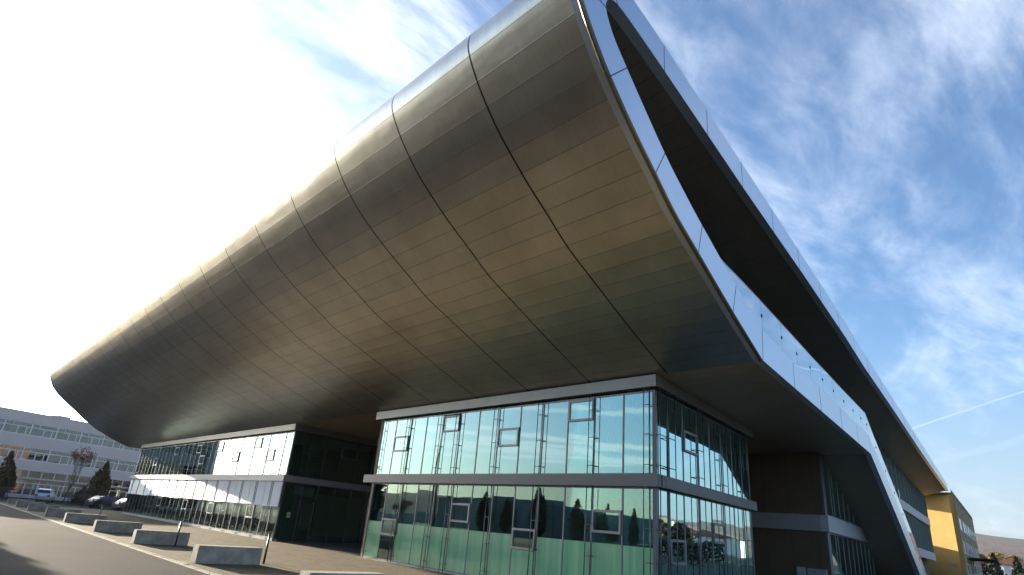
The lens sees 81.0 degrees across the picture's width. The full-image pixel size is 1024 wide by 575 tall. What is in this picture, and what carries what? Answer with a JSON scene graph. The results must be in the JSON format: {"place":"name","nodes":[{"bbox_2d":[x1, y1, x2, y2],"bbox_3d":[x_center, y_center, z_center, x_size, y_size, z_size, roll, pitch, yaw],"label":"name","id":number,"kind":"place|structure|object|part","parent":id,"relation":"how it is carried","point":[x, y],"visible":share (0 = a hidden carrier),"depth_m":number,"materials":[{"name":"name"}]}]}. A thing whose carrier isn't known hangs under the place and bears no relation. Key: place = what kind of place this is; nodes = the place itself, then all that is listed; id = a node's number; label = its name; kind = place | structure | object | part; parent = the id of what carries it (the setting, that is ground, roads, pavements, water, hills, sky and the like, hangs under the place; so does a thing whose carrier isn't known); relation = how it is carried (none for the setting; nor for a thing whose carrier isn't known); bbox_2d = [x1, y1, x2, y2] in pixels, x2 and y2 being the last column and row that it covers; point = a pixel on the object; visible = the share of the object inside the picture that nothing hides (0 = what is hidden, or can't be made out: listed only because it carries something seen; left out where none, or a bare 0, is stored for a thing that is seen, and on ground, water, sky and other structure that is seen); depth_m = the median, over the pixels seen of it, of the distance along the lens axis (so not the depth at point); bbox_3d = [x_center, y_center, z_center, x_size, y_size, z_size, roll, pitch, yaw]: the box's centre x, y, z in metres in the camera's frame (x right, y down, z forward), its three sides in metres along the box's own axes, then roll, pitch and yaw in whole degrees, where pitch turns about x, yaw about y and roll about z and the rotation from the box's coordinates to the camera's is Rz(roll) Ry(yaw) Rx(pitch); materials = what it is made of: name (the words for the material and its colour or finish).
{"place":"outdoors","nodes":[
{"label":"outdoors","id":0,"kind":"place"},
{"bbox_2d":[0,496,122,510],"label":"car park","id":1,"kind":"structure","parent":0,"point":[60,504],"depth_m":63.47,"materials":[{"name":"grey asphalt"}]},
{"bbox_2d":[0,451,17,496],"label":"columnar tree","id":2,"kind":"object","parent":1,"relation":"on","point":[8,472],"visible":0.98,"depth_m":66.81,"materials":[{"name":"green plant"}]},
{"bbox_2d":[33,488,55,502],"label":"parked car","id":3,"kind":"object","parent":1,"relation":"on","point":[45,493],"visible":0.69,"depth_m":66.59,"materials":[{"name":"white paint"}]},
{"bbox_2d":[0,486,123,509],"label":"railing","id":4,"kind":"object","parent":1,"relation":"on","point":[57,498],"visible":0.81,"depth_m":61.57,"materials":[{"name":"grey"}]},
{"bbox_2d":[0,407,141,500],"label":"office block","id":5,"kind":"structure","parent":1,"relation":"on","point":[40,445],"depth_m":85.60,"materials":[{"name":"white"}]},
{"bbox_2d":[0,443,24,458],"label":"window","id":6,"kind":"structure","parent":5,"relation":"in","point":[8,451],"depth_m":79.77,"materials":[{"name":"white glass"}]},
{"bbox_2d":[2,419,32,434],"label":"window","id":7,"kind":"structure","parent":5,"relation":"in","point":[15,426],"depth_m":80.73,"materials":[{"name":"white glass"}]},
{"bbox_2d":[9,478,39,495],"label":"window","id":8,"kind":"structure","parent":5,"relation":"in","point":[19,483],"depth_m":80.61,"materials":[{"name":"white"}]},
{"bbox_2d":[20,447,49,461],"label":"window","id":9,"kind":"structure","parent":5,"relation":"in","point":[34,453],"depth_m":82.44,"materials":[{"name":"white glass"}]},
{"bbox_2d":[29,423,57,438],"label":"window","id":10,"kind":"structure","parent":5,"relation":"in","point":[33,423],"depth_m":83.53,"materials":[{"name":"white"}]},
{"bbox_2d":[36,480,64,497],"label":"window","id":11,"kind":"structure","parent":5,"relation":"in","point":[54,485],"depth_m":84.21,"materials":[{"name":"white"}]},
{"bbox_2d":[46,450,73,464],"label":"window","id":12,"kind":"structure","parent":5,"relation":"in","point":[50,450],"depth_m":85.06,"materials":[{"name":"white"}]},
{"bbox_2d":[55,428,81,442],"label":"window","id":13,"kind":"structure","parent":5,"relation":"in","point":[58,428],"depth_m":86.29,"materials":[{"name":"white"}]},
{"bbox_2d":[60,482,87,497],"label":"window","id":14,"kind":"structure","parent":5,"relation":"in","point":[65,488],"depth_m":85.95,"materials":[{"name":"white"}]},
{"bbox_2d":[71,455,97,467],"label":"window","id":15,"kind":"structure","parent":5,"relation":"in","point":[78,463],"depth_m":87.68,"materials":[{"name":"white"}]},
{"bbox_2d":[79,432,104,445],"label":"window","id":16,"kind":"structure","parent":5,"relation":"in","point":[89,438],"depth_m":89.06,"materials":[{"name":"white glass"}]},
{"bbox_2d":[94,457,118,470],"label":"window","id":17,"kind":"structure","parent":5,"relation":"in","point":[97,457],"depth_m":91.21,"materials":[{"name":"white"}]},
{"bbox_2d":[101,436,123,449],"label":"window","id":18,"kind":"structure","parent":5,"relation":"in","point":[107,441],"depth_m":91.46,"materials":[{"name":"white"}]},
{"bbox_2d":[109,487,127,497],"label":"window","id":19,"kind":"structure","parent":5,"relation":"in","point":[111,487],"depth_m":92.01,"materials":[{"name":"white"}]},
{"bbox_2d":[116,459,137,472],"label":"window","id":20,"kind":"structure","parent":5,"relation":"in","point":[119,459],"depth_m":93.41,"materials":[{"name":"white"}]},
{"bbox_2d":[122,445,139,451],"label":"window","id":21,"kind":"structure","parent":5,"relation":"in","point":[124,447],"depth_m":93.94,"materials":[{"name":"white"}]},
{"bbox_2d":[62,447,96,502],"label":"deciduous tree","id":22,"kind":"object","parent":1,"relation":"on","point":[76,454],"visible":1,"depth_m":72.25,"materials":[{"name":"brown plant"}]},
{"bbox_2d":[68,482,91,504],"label":"bush","id":23,"kind":"object","parent":1,"relation":"on","point":[83,490],"visible":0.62,"depth_m":69.56,"materials":[{"name":"green plant"}]},
{"bbox_2d":[87,459,112,498],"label":"columnar tree","id":24,"kind":"object","parent":1,"relation":"on","point":[100,484],"visible":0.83,"depth_m":76.12,"materials":[{"name":"green plant"}]},
{"bbox_2d":[84,496,122,508],"bbox_3d":[-41.746,22.285,62.008,1.620,1.219,3.900,-6,-24,26],"label":"parked car","id":25,"kind":"object","parent":1,"relation":"on","point":[95,501],"visible":0.55,"depth_m":60.75,"materials":[{"name":"grey paint"}]},
{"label":"windows","id":26,"kind":"part","parent":25,"relation":"part of","materials":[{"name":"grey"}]},
{"bbox_2d":[0,503,220,574],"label":"kerb","id":27,"kind":"structure","parent":1,"relation":"on","point":[165,558],"depth_m":19.32,"materials":[{"name":"concrete"}]},
{"bbox_2d":[111,498,126,510],"bbox_3d":[-37.975,22.012,60.497,1.620,1.219,3.900,-9,-26,31],"label":"parked car","id":28,"kind":"object","parent":1,"relation":"on","point":[118,505],"visible":0.27,"depth_m":59.07,"materials":[{"name":"grey paint"}]},
{"bbox_2d":[0,504,208,574],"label":"road","id":29,"kind":"structure","parent":0,"point":[30,544],"depth_m":16.16,"materials":[{"name":"grey asphalt"}]},
{"bbox_2d":[0,502,452,574],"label":"pavement","id":30,"kind":"structure","parent":0,"point":[283,558],"depth_m":22.08,"materials":[{"name":"beige concrete"}]},
{"bbox_2d":[7,498,34,504],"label":"concrete block","id":31,"kind":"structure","parent":30,"relation":"on","point":[11,501],"depth_m":51.01,"materials":[{"name":"grey concrete"}]},
{"bbox_2d":[15,500,45,507],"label":"concrete block","id":32,"kind":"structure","parent":30,"relation":"on","point":[22,503],"depth_m":46.31,"materials":[{"name":"grey concrete"}]},
{"bbox_2d":[27,503,59,511],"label":"concrete block","id":33,"kind":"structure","parent":30,"relation":"on","point":[36,507],"depth_m":41.53,"materials":[{"name":"grey concrete"}]},
{"bbox_2d":[44,508,81,516],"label":"concrete block","id":34,"kind":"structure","parent":30,"relation":"on","point":[57,512],"depth_m":36.16,"materials":[{"name":"grey concrete"}]},
{"bbox_2d":[63,512,106,523],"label":"concrete block","id":35,"kind":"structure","parent":30,"relation":"on","point":[80,518],"depth_m":31.28,"materials":[{"name":"grey concrete"}]},
{"bbox_2d":[92,520,142,533],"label":"concrete block","id":36,"kind":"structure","parent":30,"relation":"on","point":[113,526],"depth_m":26.19,"materials":[{"name":"grey concrete"}]},
{"bbox_2d":[131,529,190,545],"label":"concrete block","id":37,"kind":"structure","parent":30,"relation":"on","point":[152,537],"depth_m":21.68,"materials":[{"name":"grey concrete"}]},
{"bbox_2d":[174,521,182,546],"bbox_3d":[-12.025,8.878,21.587,0.077,0.890,0.077,23,-28,-38],"label":"bollard post","id":38,"kind":"object","parent":30,"relation":"on","point":[178,533],"visible":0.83,"depth_m":21.57,"materials":[{"name":"grey metal"}]},
{"bbox_2d":[190,544,262,564],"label":"concrete block","id":39,"kind":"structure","parent":30,"relation":"on","point":[222,554],"depth_m":16.87,"materials":[{"name":"grey concrete"}]},
{"bbox_2d":[262,533,270,563],"bbox_3d":[-7.414,7.891,18.116,0.077,0.890,0.077,23,-28,-38],"label":"bollard post","id":40,"kind":"object","parent":30,"relation":"on","point":[266,549],"visible":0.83,"depth_m":18.10,"materials":[{"name":"grey metal"}]},
{"bbox_2d":[300,570,386,574],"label":"concrete block","id":41,"kind":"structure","parent":30,"relation":"on","point":[303,572],"depth_m":12.31,"materials":[{"name":"grey concrete"}]},
{"bbox_2d":[280,541,361,555],"bbox_3d":[12.232,17.639,36.943,45.650,0.001,26.000,23,-28,-38],"label":"entrance apron","id":42,"kind":"object","parent":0,"point":[353,549],"depth_m":29.80,"materials":[{"name":"concrete"}]},
{"bbox_2d":[289,535,361,543],"bbox_3d":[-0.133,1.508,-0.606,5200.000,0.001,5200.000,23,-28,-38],"label":"ground","id":43,"kind":"structure","parent":0,"point":[290,537],"depth_m":35.42,"materials":[{"name":"grey concrete"}]},
{"bbox_2d":[49,0,947,574],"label":"office building","id":44,"kind":"structure","parent":43,"relation":"on","point":[523,288],"depth_m":18.59,"materials":[{"name":"silver metal"}]},
{"bbox_2d":[293,499,315,541],"bbox_3d":[-11.023,12.076,32.114,0.185,2.880,0.960,-12,-27,36],"label":"door","id":45,"kind":"structure","parent":44,"relation":"in","point":[314,504],"depth_m":31.99,"materials":[{"name":"grey"}]},
{"bbox_2d":[797,567,805,574],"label":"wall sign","id":46,"kind":"object","parent":44,"relation":"attached to","point":[801,570],"visible":1,"depth_m":25.42,"materials":[{"name":"grey"}]},
{"bbox_2d":[807,568,827,574],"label":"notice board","id":47,"kind":"object","parent":44,"relation":"attached to","point":[810,571],"visible":1,"depth_m":25.00,"materials":[{"name":"grey"}]},
{"bbox_2d":[979,554,988,563],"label":"deciduous tree","id":48,"kind":"object","parent":43,"relation":"on","point":[982,556],"visible":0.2,"depth_m":112.90,"materials":[{"name":"brown plant"}]},
{"bbox_2d":[981,561,994,574],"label":"deciduous tree","id":49,"kind":"object","parent":43,"relation":"on","point":[986,569],"visible":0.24,"depth_m":99.23,"materials":[{"name":"green plant"}]},
{"bbox_2d":[988,552,1006,574],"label":"pine tree","id":50,"kind":"object","parent":43,"relation":"on","point":[992,565],"visible":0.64,"depth_m":102.37,"materials":[{"name":"green plant"}]},
{"bbox_2d":[984,550,1010,560],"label":"deciduous tree","id":51,"kind":"object","parent":43,"relation":"on","point":[999,556],"visible":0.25,"depth_m":155.75,"materials":[{"name":"orange plant"}]},
{"bbox_2d":[1001,550,1023,561],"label":"deciduous tree","id":52,"kind":"object","parent":43,"relation":"on","point":[1012,557],"visible":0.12,"depth_m":157.25,"materials":[{"name":"orange plant"}]},
{"bbox_2d":[1010,556,1023,574],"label":"pine tree","id":53,"kind":"object","parent":43,"relation":"on","point":[1017,569],"visible":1,"depth_m":109.04,"materials":[{"name":"green plant"}]},
{"bbox_2d":[0,0,1023,538],"label":"sky","id":54,"kind":"structure","parent":0,"point":[885,138],"materials":[{"name":"blue"}]},
{"bbox_2d":[920,489,998,574],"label":"yellow building","id":55,"kind":"structure","parent":0,"point":[954,540],"depth_m":67.43,"materials":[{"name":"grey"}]},
{"bbox_2d":[980,561,1011,574],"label":"house","id":56,"kind":"structure","parent":0,"point":[1006,568],"depth_m":139.01,"materials":[{"name":"white"}]},
{"bbox_2d":[975,533,1023,559],"bbox_3d":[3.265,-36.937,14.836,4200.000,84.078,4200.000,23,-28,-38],"label":"hills","id":57,"kind":"structure","parent":0,"point":[1006,545],"depth_m":1136.66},
{"bbox_2d":[999,559,1023,573],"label":"house","id":58,"kind":"structure","parent":0,"point":[1008,562],"depth_m":143.91,"materials":[{"name":"red"}]}
]}

